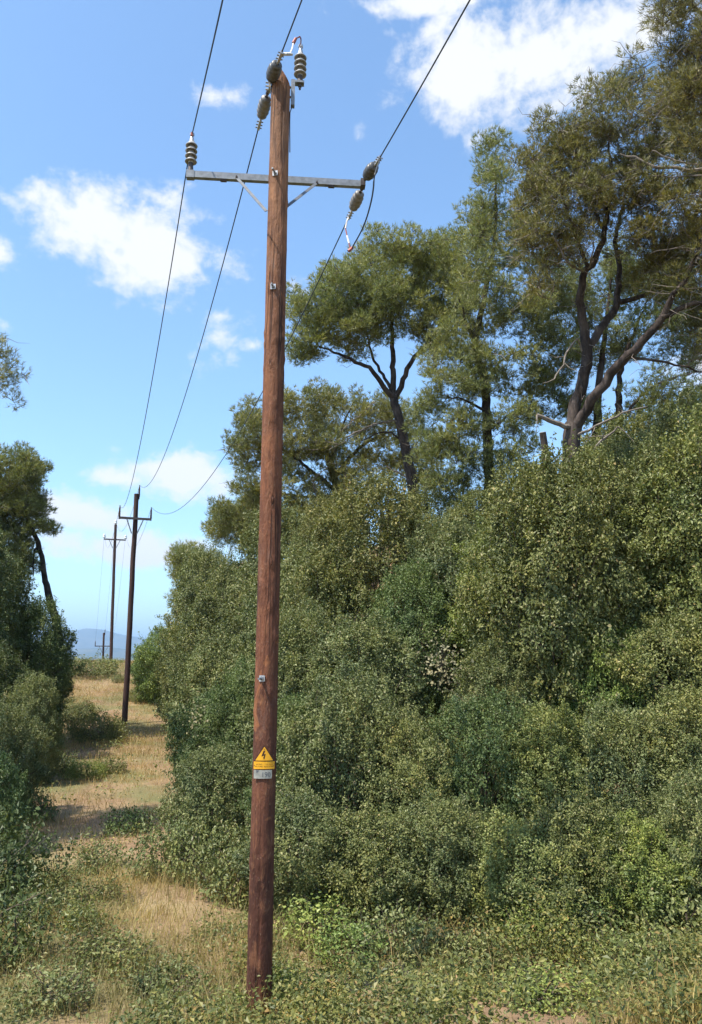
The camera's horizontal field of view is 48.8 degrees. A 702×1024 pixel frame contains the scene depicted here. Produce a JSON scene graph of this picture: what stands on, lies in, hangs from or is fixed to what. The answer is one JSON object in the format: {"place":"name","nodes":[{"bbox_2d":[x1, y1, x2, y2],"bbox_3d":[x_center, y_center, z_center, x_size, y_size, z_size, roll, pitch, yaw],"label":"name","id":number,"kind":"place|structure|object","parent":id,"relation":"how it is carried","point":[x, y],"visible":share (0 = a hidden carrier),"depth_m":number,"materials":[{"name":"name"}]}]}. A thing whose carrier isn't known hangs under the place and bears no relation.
{"place":"outdoors","nodes":[
{"label":"outdoors","id":0,"kind":"place"},
{"bbox_2d":[36,628,156,660],"bbox_3d":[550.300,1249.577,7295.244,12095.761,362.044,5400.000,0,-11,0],"label":"mountains","id":1,"kind":"structure","parent":0,"point":[86,639],"depth_m":7737.07,"materials":[{"name":"blue"}]},
{"bbox_2d":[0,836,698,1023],"bbox_3d":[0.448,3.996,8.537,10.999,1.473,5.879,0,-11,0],"label":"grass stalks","id":2,"kind":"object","parent":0,"point":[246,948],"depth_m":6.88,"materials":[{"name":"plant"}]},
{"bbox_2d":[0,546,701,1023],"bbox_3d":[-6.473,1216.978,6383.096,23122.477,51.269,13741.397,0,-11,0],"label":"ground","id":3,"kind":"structure","parent":0,"point":[138,794],"depth_m":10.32,"materials":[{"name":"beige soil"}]},
{"bbox_2d":[0,520,31,695],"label":"shrub","id":4,"kind":"object","parent":3,"relation":"on","point":[5,632],"visible":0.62,"depth_m":22.16,"materials":[{"name":"green plant"}]},
{"bbox_2d":[0,330,33,413],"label":"pine tree","id":5,"kind":"object","parent":3,"relation":"on","point":[3,376],"visible":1,"depth_m":14.12,"materials":[{"name":"green plant"}]},
{"bbox_2d":[0,750,35,849],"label":"shrub","id":6,"kind":"object","parent":3,"relation":"on","point":[12,777],"visible":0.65,"depth_m":11.98,"materials":[{"name":"green plant"}]},
{"bbox_2d":[0,638,36,744],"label":"shrub","id":7,"kind":"object","parent":3,"relation":"on","point":[6,665],"visible":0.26,"depth_m":18.51,"materials":[{"name":"green plant"}]},
{"bbox_2d":[0,542,39,682],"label":"shrub","id":8,"kind":"object","parent":3,"relation":"on","point":[24,598],"visible":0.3,"depth_m":24.31,"materials":[{"name":"green plant"}]},
{"bbox_2d":[0,692,55,820],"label":"shrub","id":9,"kind":"object","parent":3,"relation":"on","point":[32,742],"visible":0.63,"depth_m":14.43,"materials":[{"name":"green plant"}]},
{"bbox_2d":[0,440,64,686],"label":"pine tree","id":10,"kind":"object","parent":3,"relation":"on","point":[24,503],"visible":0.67,"depth_m":26.54,"materials":[{"name":"green plant"}]},
{"bbox_2d":[3,876,64,932],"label":"bush","id":11,"kind":"object","parent":3,"relation":"on","point":[34,898],"visible":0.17,"depth_m":8.97,"materials":[{"name":"green plant"}]},
{"bbox_2d":[0,867,68,973],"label":"shrub","id":12,"kind":"object","parent":3,"relation":"on","point":[16,912],"visible":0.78,"depth_m":7.91,"materials":[{"name":"green plant"}]},
{"bbox_2d":[0,670,69,786],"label":"shrub","id":13,"kind":"object","parent":3,"relation":"on","point":[49,715],"visible":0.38,"depth_m":17.82,"materials":[{"name":"green plant"}]},
{"bbox_2d":[0,792,77,916],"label":"shrub","id":14,"kind":"object","parent":3,"relation":"on","point":[32,868],"visible":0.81,"depth_m":9.84,"materials":[{"name":"green plant"}]},
{"bbox_2d":[18,784,60,824],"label":"bush","id":15,"kind":"object","parent":3,"relation":"on","point":[36,797],"visible":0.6,"depth_m":14.24,"materials":[{"name":"green plant"}]},
{"bbox_2d":[0,591,87,748],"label":"shrub","id":16,"kind":"object","parent":3,"relation":"on","point":[55,653],"visible":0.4,"depth_m":24.31,"materials":[{"name":"green plant"}]},
{"bbox_2d":[2,948,107,1023],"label":"bush","id":17,"kind":"object","parent":3,"relation":"on","point":[60,994],"visible":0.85,"depth_m":6.85,"materials":[{"name":"green plant"}]},
{"bbox_2d":[61,699,100,722],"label":"bush","id":18,"kind":"object","parent":3,"relation":"on","point":[76,707],"visible":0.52,"depth_m":30.16,"materials":[{"name":"green plant"}]},
{"bbox_2d":[58,756,109,780],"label":"bush","id":19,"kind":"object","parent":3,"relation":"on","point":[74,769],"visible":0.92,"depth_m":18.64,"materials":[{"name":"green plant"}]},
{"bbox_2d":[70,649,122,676],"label":"shrub","id":20,"kind":"object","parent":3,"relation":"on","point":[105,670],"visible":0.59,"depth_m":43.49,"materials":[{"name":"green plant"}]},
{"bbox_2d":[63,700,131,743],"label":"bush","id":21,"kind":"object","parent":3,"relation":"on","point":[110,729],"visible":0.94,"depth_m":25.82,"materials":[{"name":"green plant"}]},
{"bbox_2d":[70,834,128,874],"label":"bush","id":22,"kind":"object","parent":3,"relation":"on","point":[86,855],"visible":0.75,"depth_m":11.08,"materials":[{"name":"green plant"}]},
{"bbox_2d":[53,922,162,980],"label":"bush","id":23,"kind":"object","parent":3,"relation":"on","point":[125,942],"visible":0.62,"depth_m":7.66,"materials":[{"name":"green plant"}]},
{"bbox_2d":[103,520,126,659],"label":"utility pole","id":24,"kind":"object","parent":3,"relation":"on","point":[114,547],"visible":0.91,"depth_m":53.91,"materials":[{"name":"brown wood"}]},
{"bbox_2d":[4,657,231,866],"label":"path weeds","id":25,"kind":"object","parent":3,"relation":"on","point":[96,787],"visible":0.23,"depth_m":18.31,"materials":[{"name":"green plant"}]},
{"bbox_2d":[96,798,158,836],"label":"bush","id":26,"kind":"object","parent":3,"relation":"on","point":[115,826],"visible":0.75,"depth_m":13.19,"materials":[{"name":"green plant"}]},
{"bbox_2d":[118,485,151,723],"bbox_3d":[-8.789,3.813,30.779,1.321,10.048,0.281,4,-11,-18],"label":"utility pole","id":27,"kind":"object","parent":3,"relation":"on","point":[135,518],"visible":0.94,"depth_m":30.79,"materials":[{"name":"brown wood"}]},
{"bbox_2d":[0,659,288,942],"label":"path grass","id":28,"kind":"structure","parent":3,"relation":"on","point":[123,748],"depth_m":18.66,"materials":[{"name":"beige plant"}]},
{"bbox_2d":[124,618,174,703],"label":"shrub","id":29,"kind":"object","parent":3,"relation":"on","point":[148,659],"visible":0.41,"depth_m":35.28,"materials":[{"name":"green plant"}]},
{"bbox_2d":[124,944,227,1010],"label":"bush","id":30,"kind":"object","parent":3,"relation":"on","point":[190,967],"visible":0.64,"depth_m":7.10,"materials":[{"name":"green plant"}]},
{"bbox_2d":[114,802,246,887],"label":"shrub","id":31,"kind":"object","parent":3,"relation":"on","point":[183,843],"visible":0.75,"depth_m":10.66,"materials":[{"name":"green plant"}]},
{"bbox_2d":[148,602,222,730],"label":"shrub","id":32,"kind":"object","parent":3,"relation":"on","point":[162,672],"visible":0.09,"depth_m":27.97,"materials":[{"name":"green plant"}]},
{"bbox_2d":[162,536,227,608],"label":"shrub","id":33,"kind":"object","parent":3,"relation":"on","point":[176,560],"visible":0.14,"depth_m":44.05,"materials":[{"name":"green plant"}]},
{"bbox_2d":[153,540,243,693],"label":"shrub","id":34,"kind":"object","parent":3,"relation":"on","point":[194,577],"visible":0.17,"depth_m":35.18,"materials":[{"name":"green plant"}]},
{"bbox_2d":[152,615,249,768],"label":"shrub","id":35,"kind":"object","parent":3,"relation":"on","point":[217,658],"visible":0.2,"depth_m":19.14,"materials":[{"name":"green plant"}]},
{"bbox_2d":[162,674,254,810],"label":"shrub","id":36,"kind":"object","parent":3,"relation":"on","point":[194,742],"visible":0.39,"depth_m":15.14,"materials":[{"name":"green plant"}]},
{"bbox_2d":[168,556,249,689],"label":"shrub","id":37,"kind":"object","parent":3,"relation":"on","point":[203,615],"visible":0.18,"depth_m":26.06,"materials":[{"name":"green plant"}]},
{"bbox_2d":[152,730,278,860],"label":"shrub","id":38,"kind":"object","parent":3,"relation":"on","point":[218,803],"visible":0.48,"depth_m":11.98,"materials":[{"name":"green plant"}]},
{"bbox_2d":[201,652,254,793],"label":"shrub","id":39,"kind":"object","parent":3,"relation":"on","point":[233,679],"visible":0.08,"depth_m":15.73,"materials":[{"name":"green plant"}]},
{"bbox_2d":[200,493,258,554],"bbox_3d":[-4.499,2.833,32.779,3.983,8.001,3.900,0,-11,0],"label":"pine tree","id":40,"kind":"object","parent":3,"relation":"on","point":[216,534],"visible":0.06,"depth_m":32.67,"materials":[{"name":"green plant"}]},
{"bbox_2d":[204,977,260,1022],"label":"bush","id":41,"kind":"object","parent":3,"relation":"on","point":[229,1002],"visible":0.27,"depth_m":6.73,"materials":[{"name":"green plant"}]},
{"bbox_2d":[188,831,279,910],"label":"shrub","id":42,"kind":"object","parent":3,"relation":"on","point":[226,876],"visible":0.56,"depth_m":9.72,"materials":[{"name":"green plant"}]},
{"bbox_2d":[210,497,314,659],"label":"shrub","id":43,"kind":"object","parent":3,"relation":"on","point":[289,515],"visible":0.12,"depth_m":23.47,"materials":[{"name":"green plant"}]},
{"bbox_2d":[227,532,338,693],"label":"shrub","id":44,"kind":"object","parent":3,"relation":"on","point":[290,556],"visible":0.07,"depth_m":17.46,"materials":[{"name":"green plant"}]},
{"bbox_2d":[185,36,382,1018],"bbox_3d":[-0.720,-0.177,7.930,2.121,10.119,1.625,4,-11,-18],"label":"utility pole","id":45,"kind":"object","parent":3,"relation":"on","point":[278,179],"visible":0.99,"depth_m":7.53,"materials":[{"name":"brown wood"}]},
{"bbox_2d":[120,165,187,506],"bbox_3d":[-5.602,-1.642,20.061,0.014,1.541,23.716,4,-11,-18],"label":"overhead wire","id":46,"kind":"object","parent":45,"relation":"attached to","point":[162,317],"visible":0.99,"depth_m":12.04,"materials":[{"name":"grey metal"}]},
{"bbox_2d":[143,130,257,487],"bbox_3d":[-4.870,-2.283,20.241,0.014,1.940,24.341,4,-11,-18],"label":"overhead wire","id":47,"kind":"object","parent":45,"relation":"attached to","point":[215,289],"visible":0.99,"depth_m":11.49,"materials":[{"name":"grey metal"}]},
{"bbox_2d":[254,746,274,768],"bbox_3d":[-0.785,2.220,7.009,0.188,0.204,0.032,1,-11,-5],"label":"hazard sign","id":48,"kind":"object","parent":45,"relation":"attached to","point":[264,754],"visible":1,"depth_m":7.00,"materials":[{"name":"yellow metal"}]},
{"bbox_2d":[236,692,349,859],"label":"shrub","id":49,"kind":"object","parent":3,"relation":"on","point":[246,789],"visible":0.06,"depth_m":11.42,"materials":[{"name":"green plant"}]},
{"bbox_2d":[272,950,313,1008],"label":"bush","id":50,"kind":"object","parent":3,"relation":"on","point":[280,975],"visible":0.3,"depth_m":7.08,"materials":[{"name":"green plant"}]},
{"bbox_2d":[227,769,375,917],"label":"shrub","id":51,"kind":"object","parent":3,"relation":"on","point":[295,881],"visible":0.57,"depth_m":9.25,"materials":[{"name":"green plant"}]},
{"bbox_2d":[236,596,367,765],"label":"shrub","id":52,"kind":"object","parent":3,"relation":"on","point":[290,662],"visible":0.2,"depth_m":13.62,"materials":[{"name":"green plant"}]},
{"bbox_2d":[254,536,374,716],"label":"shrub","id":53,"kind":"object","parent":3,"relation":"on","point":[330,612],"visible":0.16,"depth_m":15.58,"materials":[{"name":"green plant"}]},
{"bbox_2d":[273,884,365,950],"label":"bush","id":54,"kind":"object","parent":3,"relation":"on","point":[314,914],"visible":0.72,"depth_m":8.48,"materials":[{"name":"green plant"}]},
{"bbox_2d":[204,375,448,551],"bbox_3d":[-0.817,-1.476,27.201,8.511,6.753,4.656,3,-11,-13],"label":"pine tree","id":55,"kind":"object","parent":3,"relation":"on","point":[319,438],"visible":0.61,"depth_m":26.52,"materials":[{"name":"green plant"}]},
{"bbox_2d":[288,485,375,586],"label":"shrub","id":56,"kind":"object","parent":3,"relation":"on","point":[319,509],"visible":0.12,"depth_m":21.43,"materials":[{"name":"green plant"}]},
{"bbox_2d":[275,652,421,870],"bbox_3d":[-0.149,3.643,11.177,2.383,3.185,2.355,-3,-11,19],"label":"shrub","id":57,"kind":"object","parent":3,"relation":"on","point":[343,699],"visible":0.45,"depth_m":10.76,"materials":[{"name":"green plant"}]},
{"bbox_2d":[306,906,391,976],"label":"bush","id":58,"kind":"object","parent":3,"relation":"on","point":[356,936],"visible":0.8,"depth_m":7.87,"materials":[{"name":"green plant"}]},
{"bbox_2d":[0,813,701,1023],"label":"weeds","id":59,"kind":"object","parent":3,"relation":"on","point":[334,995],"visible":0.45,"depth_m":6.36,"materials":[{"name":"green plant"}]},
{"bbox_2d":[292,605,432,800],"bbox_3d":[0.282,3.361,13.152,2.608,3.513,2.557,-1,-11,5],"label":"shrub","id":60,"kind":"object","parent":3,"relation":"on","point":[384,641],"visible":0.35,"depth_m":12.93,"materials":[{"name":"green plant"}]},
{"bbox_2d":[288,468,457,669],"bbox_3d":[0.498,1.649,17.071,3.808,5.291,3.810,-1,-11,4],"label":"shrub","id":61,"kind":"object","parent":3,"relation":"on","point":[331,524],"visible":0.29,"depth_m":16.48,"materials":[{"name":"green plant"}]},
{"bbox_2d":[299,793,454,926],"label":"shrub","id":62,"kind":"object","parent":3,"relation":"on","point":[368,833],"visible":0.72,"depth_m":8.99,"materials":[{"name":"green plant"}]},
{"bbox_2d":[285,218,482,517],"bbox_3d":[0.943,-4.096,22.789,6.330,9.535,4.792,0,-11,0],"label":"pine tree","id":63,"kind":"object","parent":3,"relation":"on","point":[333,310],"visible":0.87,"depth_m":22.43,"materials":[{"name":"green plant"}]},
{"bbox_2d":[345,893,441,961],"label":"bush","id":64,"kind":"object","parent":3,"relation":"on","point":[414,925],"visible":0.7,"depth_m":8.20,"materials":[{"name":"green plant"}]},
{"bbox_2d":[359,555,466,721],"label":"shrub","id":65,"kind":"object","parent":3,"relation":"on","point":[404,620],"visible":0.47,"depth_m":14.45,"materials":[{"name":"green plant"}]},
{"bbox_2d":[352,702,476,866],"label":"shrub","id":66,"kind":"object","parent":3,"relation":"on","point":[414,731],"visible":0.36,"depth_m":10.47,"materials":[{"name":"green plant"}]},
{"bbox_2d":[370,954,480,1013],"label":"bush","id":67,"kind":"object","parent":3,"relation":"on","point":[412,984],"visible":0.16,"depth_m":6.89,"materials":[{"name":"green plant"}]},
{"bbox_2d":[376,475,482,567],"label":"shrub","id":68,"kind":"object","parent":3,"relation":"on","point":[426,511],"visible":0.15,"depth_m":19.25,"materials":[{"name":"green plant"}]},
{"bbox_2d":[373,783,507,929],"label":"shrub","id":69,"kind":"object","parent":3,"relation":"on","point":[430,815],"visible":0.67,"depth_m":9.02,"materials":[{"name":"green plant"}]},
{"bbox_2d":[387,506,516,658],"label":"shrub","id":70,"kind":"object","parent":3,"relation":"on","point":[442,555],"visible":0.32,"depth_m":15.34,"materials":[{"name":"green plant"}]},
{"bbox_2d":[419,919,510,976],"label":"bush","id":71,"kind":"object","parent":3,"relation":"on","point":[459,937],"visible":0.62,"depth_m":7.77,"materials":[{"name":"green plant"}]},
{"bbox_2d":[436,476,523,549],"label":"shrub","id":72,"kind":"object","parent":3,"relation":"on","point":[463,508],"visible":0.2,"depth_m":17.92,"materials":[{"name":"green plant"}]},
{"bbox_2d":[401,124,576,523],"bbox_3d":[3.609,-4.628,19.772,4.757,10.822,3.386,0,-11,0],"label":"pine tree","id":73,"kind":"object","parent":3,"relation":"on","point":[480,232],"visible":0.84,"depth_m":19.39,"materials":[{"name":"green plant"}]},
{"bbox_2d":[415,680,567,863],"bbox_3d":[1.857,3.634,10.701,2.239,2.558,1.906,-4,-12,24],"label":"shrub","id":74,"kind":"object","parent":3,"relation":"on","point":[475,746],"visible":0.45,"depth_m":10.38,"materials":[{"name":"green plant"}]},
{"bbox_2d":[411,622,473,700],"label":"flowering sprays","id":75,"kind":"object","parent":74,"relation":"on","point":[439,669],"visible":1,"depth_m":11.04,"materials":[{"name":"plant"}]},
{"bbox_2d":[438,630,566,791],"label":"shrub","id":76,"kind":"object","parent":3,"relation":"on","point":[483,676],"visible":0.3,"depth_m":11.91,"materials":[{"name":"green plant"}]},
{"bbox_2d":[442,797,585,934],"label":"shrub","id":77,"kind":"object","parent":3,"relation":"on","point":[485,856],"visible":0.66,"depth_m":8.79,"materials":[{"name":"green plant"}]},
{"bbox_2d":[437,508,620,691],"bbox_3d":[3.179,1.599,13.812,3.662,3.563,3.118,-10,-15,42],"label":"shrub","id":78,"kind":"object","parent":3,"relation":"on","point":[460,641],"visible":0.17,"depth_m":13.29,"materials":[{"name":"green plant"}]},
{"bbox_2d":[484,886,593,963],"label":"bush","id":79,"kind":"object","parent":3,"relation":"on","point":[531,928],"visible":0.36,"depth_m":8.21,"materials":[{"name":"green plant"}]},
{"bbox_2d":[452,428,644,752],"bbox_3d":[3.215,1.356,12.833,3.064,5.456,3.125,5,-12,-22],"label":"shrub","id":80,"kind":"object","parent":3,"relation":"on","point":[542,474],"visible":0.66,"depth_m":12.14,"materials":[{"name":"green plant"}]},
{"bbox_2d":[486,695,617,869],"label":"shrub","id":81,"kind":"object","parent":3,"relation":"on","point":[552,727],"visible":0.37,"depth_m":10.21,"materials":[{"name":"green plant"}]},
{"bbox_2d":[490,956,617,1021],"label":"bush","id":82,"kind":"object","parent":3,"relation":"on","point":[543,1009],"visible":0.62,"depth_m":6.58,"materials":[{"name":"green plant"}]},
{"bbox_2d":[503,774,654,935],"bbox_3d":[2.674,4.072,9.177,1.723,1.827,1.749,-1,-11,7],"label":"shrub","id":83,"kind":"object","parent":3,"relation":"on","point":[585,813],"visible":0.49,"depth_m":8.93,"materials":[{"name":"green plant"}]},
{"bbox_2d":[544,882,632,951],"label":"bush","id":84,"kind":"object","parent":3,"relation":"on","point":[601,914],"visible":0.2,"depth_m":8.46,"materials":[{"name":"green plant"}]},
{"bbox_2d":[512,438,666,696],"bbox_3d":[4.135,1.056,13.395,2.711,4.642,2.713,-3,-11,17],"label":"shrub","id":85,"kind":"object","parent":3,"relation":"on","point":[599,461],"visible":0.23,"depth_m":12.82,"materials":[{"name":"green plant"}]},
{"bbox_2d":[492,39,701,623],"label":"pine tree","id":86,"kind":"object","parent":3,"relation":"on","point":[546,185],"visible":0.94,"depth_m":14.35,"materials":[{"name":"green plant"}]},
{"bbox_2d":[536,613,663,766],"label":"shrub","id":87,"kind":"object","parent":3,"relation":"on","point":[590,680],"visible":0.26,"depth_m":11.62,"materials":[{"name":"green plant"}]},
{"bbox_2d":[511,228,701,441],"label":"pine tree","id":88,"kind":"object","parent":3,"relation":"on","point":[621,345],"visible":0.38,"depth_m":20.22,"materials":[{"name":"green plant"}]},
{"bbox_2d":[580,438,641,514],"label":"shrub","id":89,"kind":"object","parent":3,"relation":"on","point":[616,455],"visible":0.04,"depth_m":15.60,"materials":[{"name":"green plant"}]},
{"bbox_2d":[561,425,666,493],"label":"shrub","id":90,"kind":"object","parent":3,"relation":"on","point":[626,445],"visible":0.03,"depth_m":16.42,"materials":[{"name":"green plant"}]},
{"bbox_2d":[547,691,700,855],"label":"shrub","id":91,"kind":"object","parent":3,"relation":"on","point":[616,735],"visible":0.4,"depth_m":10.10,"materials":[{"name":"green plant"}]},
{"bbox_2d":[567,912,685,985],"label":"bush","id":92,"kind":"object","parent":3,"relation":"on","point":[629,939],"visible":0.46,"depth_m":7.37,"materials":[{"name":"green plant"}]},
{"bbox_2d":[580,395,688,467],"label":"shrub","id":93,"kind":"object","parent":3,"relation":"on","point":[632,423],"visible":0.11,"depth_m":17.71,"materials":[{"name":"green plant"}]},
{"bbox_2d":[568,479,701,665],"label":"shrub","id":94,"kind":"object","parent":3,"relation":"on","point":[636,524],"visible":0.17,"depth_m":12.45,"materials":[{"name":"green plant"}]},
{"bbox_2d":[576,807,701,952],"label":"shrub","id":95,"kind":"object","parent":3,"relation":"on","point":[643,830],"visible":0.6,"depth_m":8.57,"materials":[{"name":"green plant"}]},
{"bbox_2d":[600,597,701,768],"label":"shrub","id":96,"kind":"object","parent":3,"relation":"on","point":[660,635],"visible":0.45,"depth_m":11.34,"materials":[{"name":"green plant"}]},
{"bbox_2d":[603,423,701,665],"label":"shrub","id":97,"kind":"object","parent":3,"relation":"on","point":[641,464],"visible":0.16,"depth_m":13.25,"materials":[{"name":"green plant"}]},
{"bbox_2d":[612,855,701,964],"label":"bush","id":98,"kind":"object","parent":3,"relation":"on","point":[682,909],"visible":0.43,"depth_m":8.16,"materials":[{"name":"green plant"}]},
{"bbox_2d":[622,392,701,703],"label":"shrub","id":99,"kind":"object","parent":3,"relation":"on","point":[692,455],"visible":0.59,"depth_m":12.39,"materials":[{"name":"green plant"}]},
{"bbox_2d":[622,676,701,838],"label":"shrub","id":100,"kind":"object","parent":3,"relation":"on","point":[671,714],"visible":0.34,"depth_m":10.11,"materials":[{"name":"green plant"}]},
{"bbox_2d":[625,757,701,935],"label":"shrub","id":101,"kind":"object","parent":3,"relation":"on","point":[691,805],"visible":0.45,"depth_m":8.74,"materials":[{"name":"green plant"}]},
{"bbox_2d":[633,0,701,193],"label":"pine tree","id":102,"kind":"object","parent":3,"relation":"on","point":[687,81],"visible":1,"depth_m":11.13,"materials":[{"name":"green plant"}]},
{"bbox_2d":[636,463,701,685],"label":"shrub","id":103,"kind":"object","parent":3,"relation":"on","point":[668,574],"visible":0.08,"depth_m":12.46,"materials":[{"name":"green plant"}]},
{"bbox_2d":[640,381,701,463],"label":"shrub","id":104,"kind":"object","parent":3,"relation":"on","point":[665,422],"visible":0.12,"depth_m":16.95,"materials":[{"name":"green plant"}]},
{"bbox_2d":[0,0,701,638],"label":"sky","id":105,"kind":"structure","parent":0,"point":[99,99],"materials":[{"name":"blue"}]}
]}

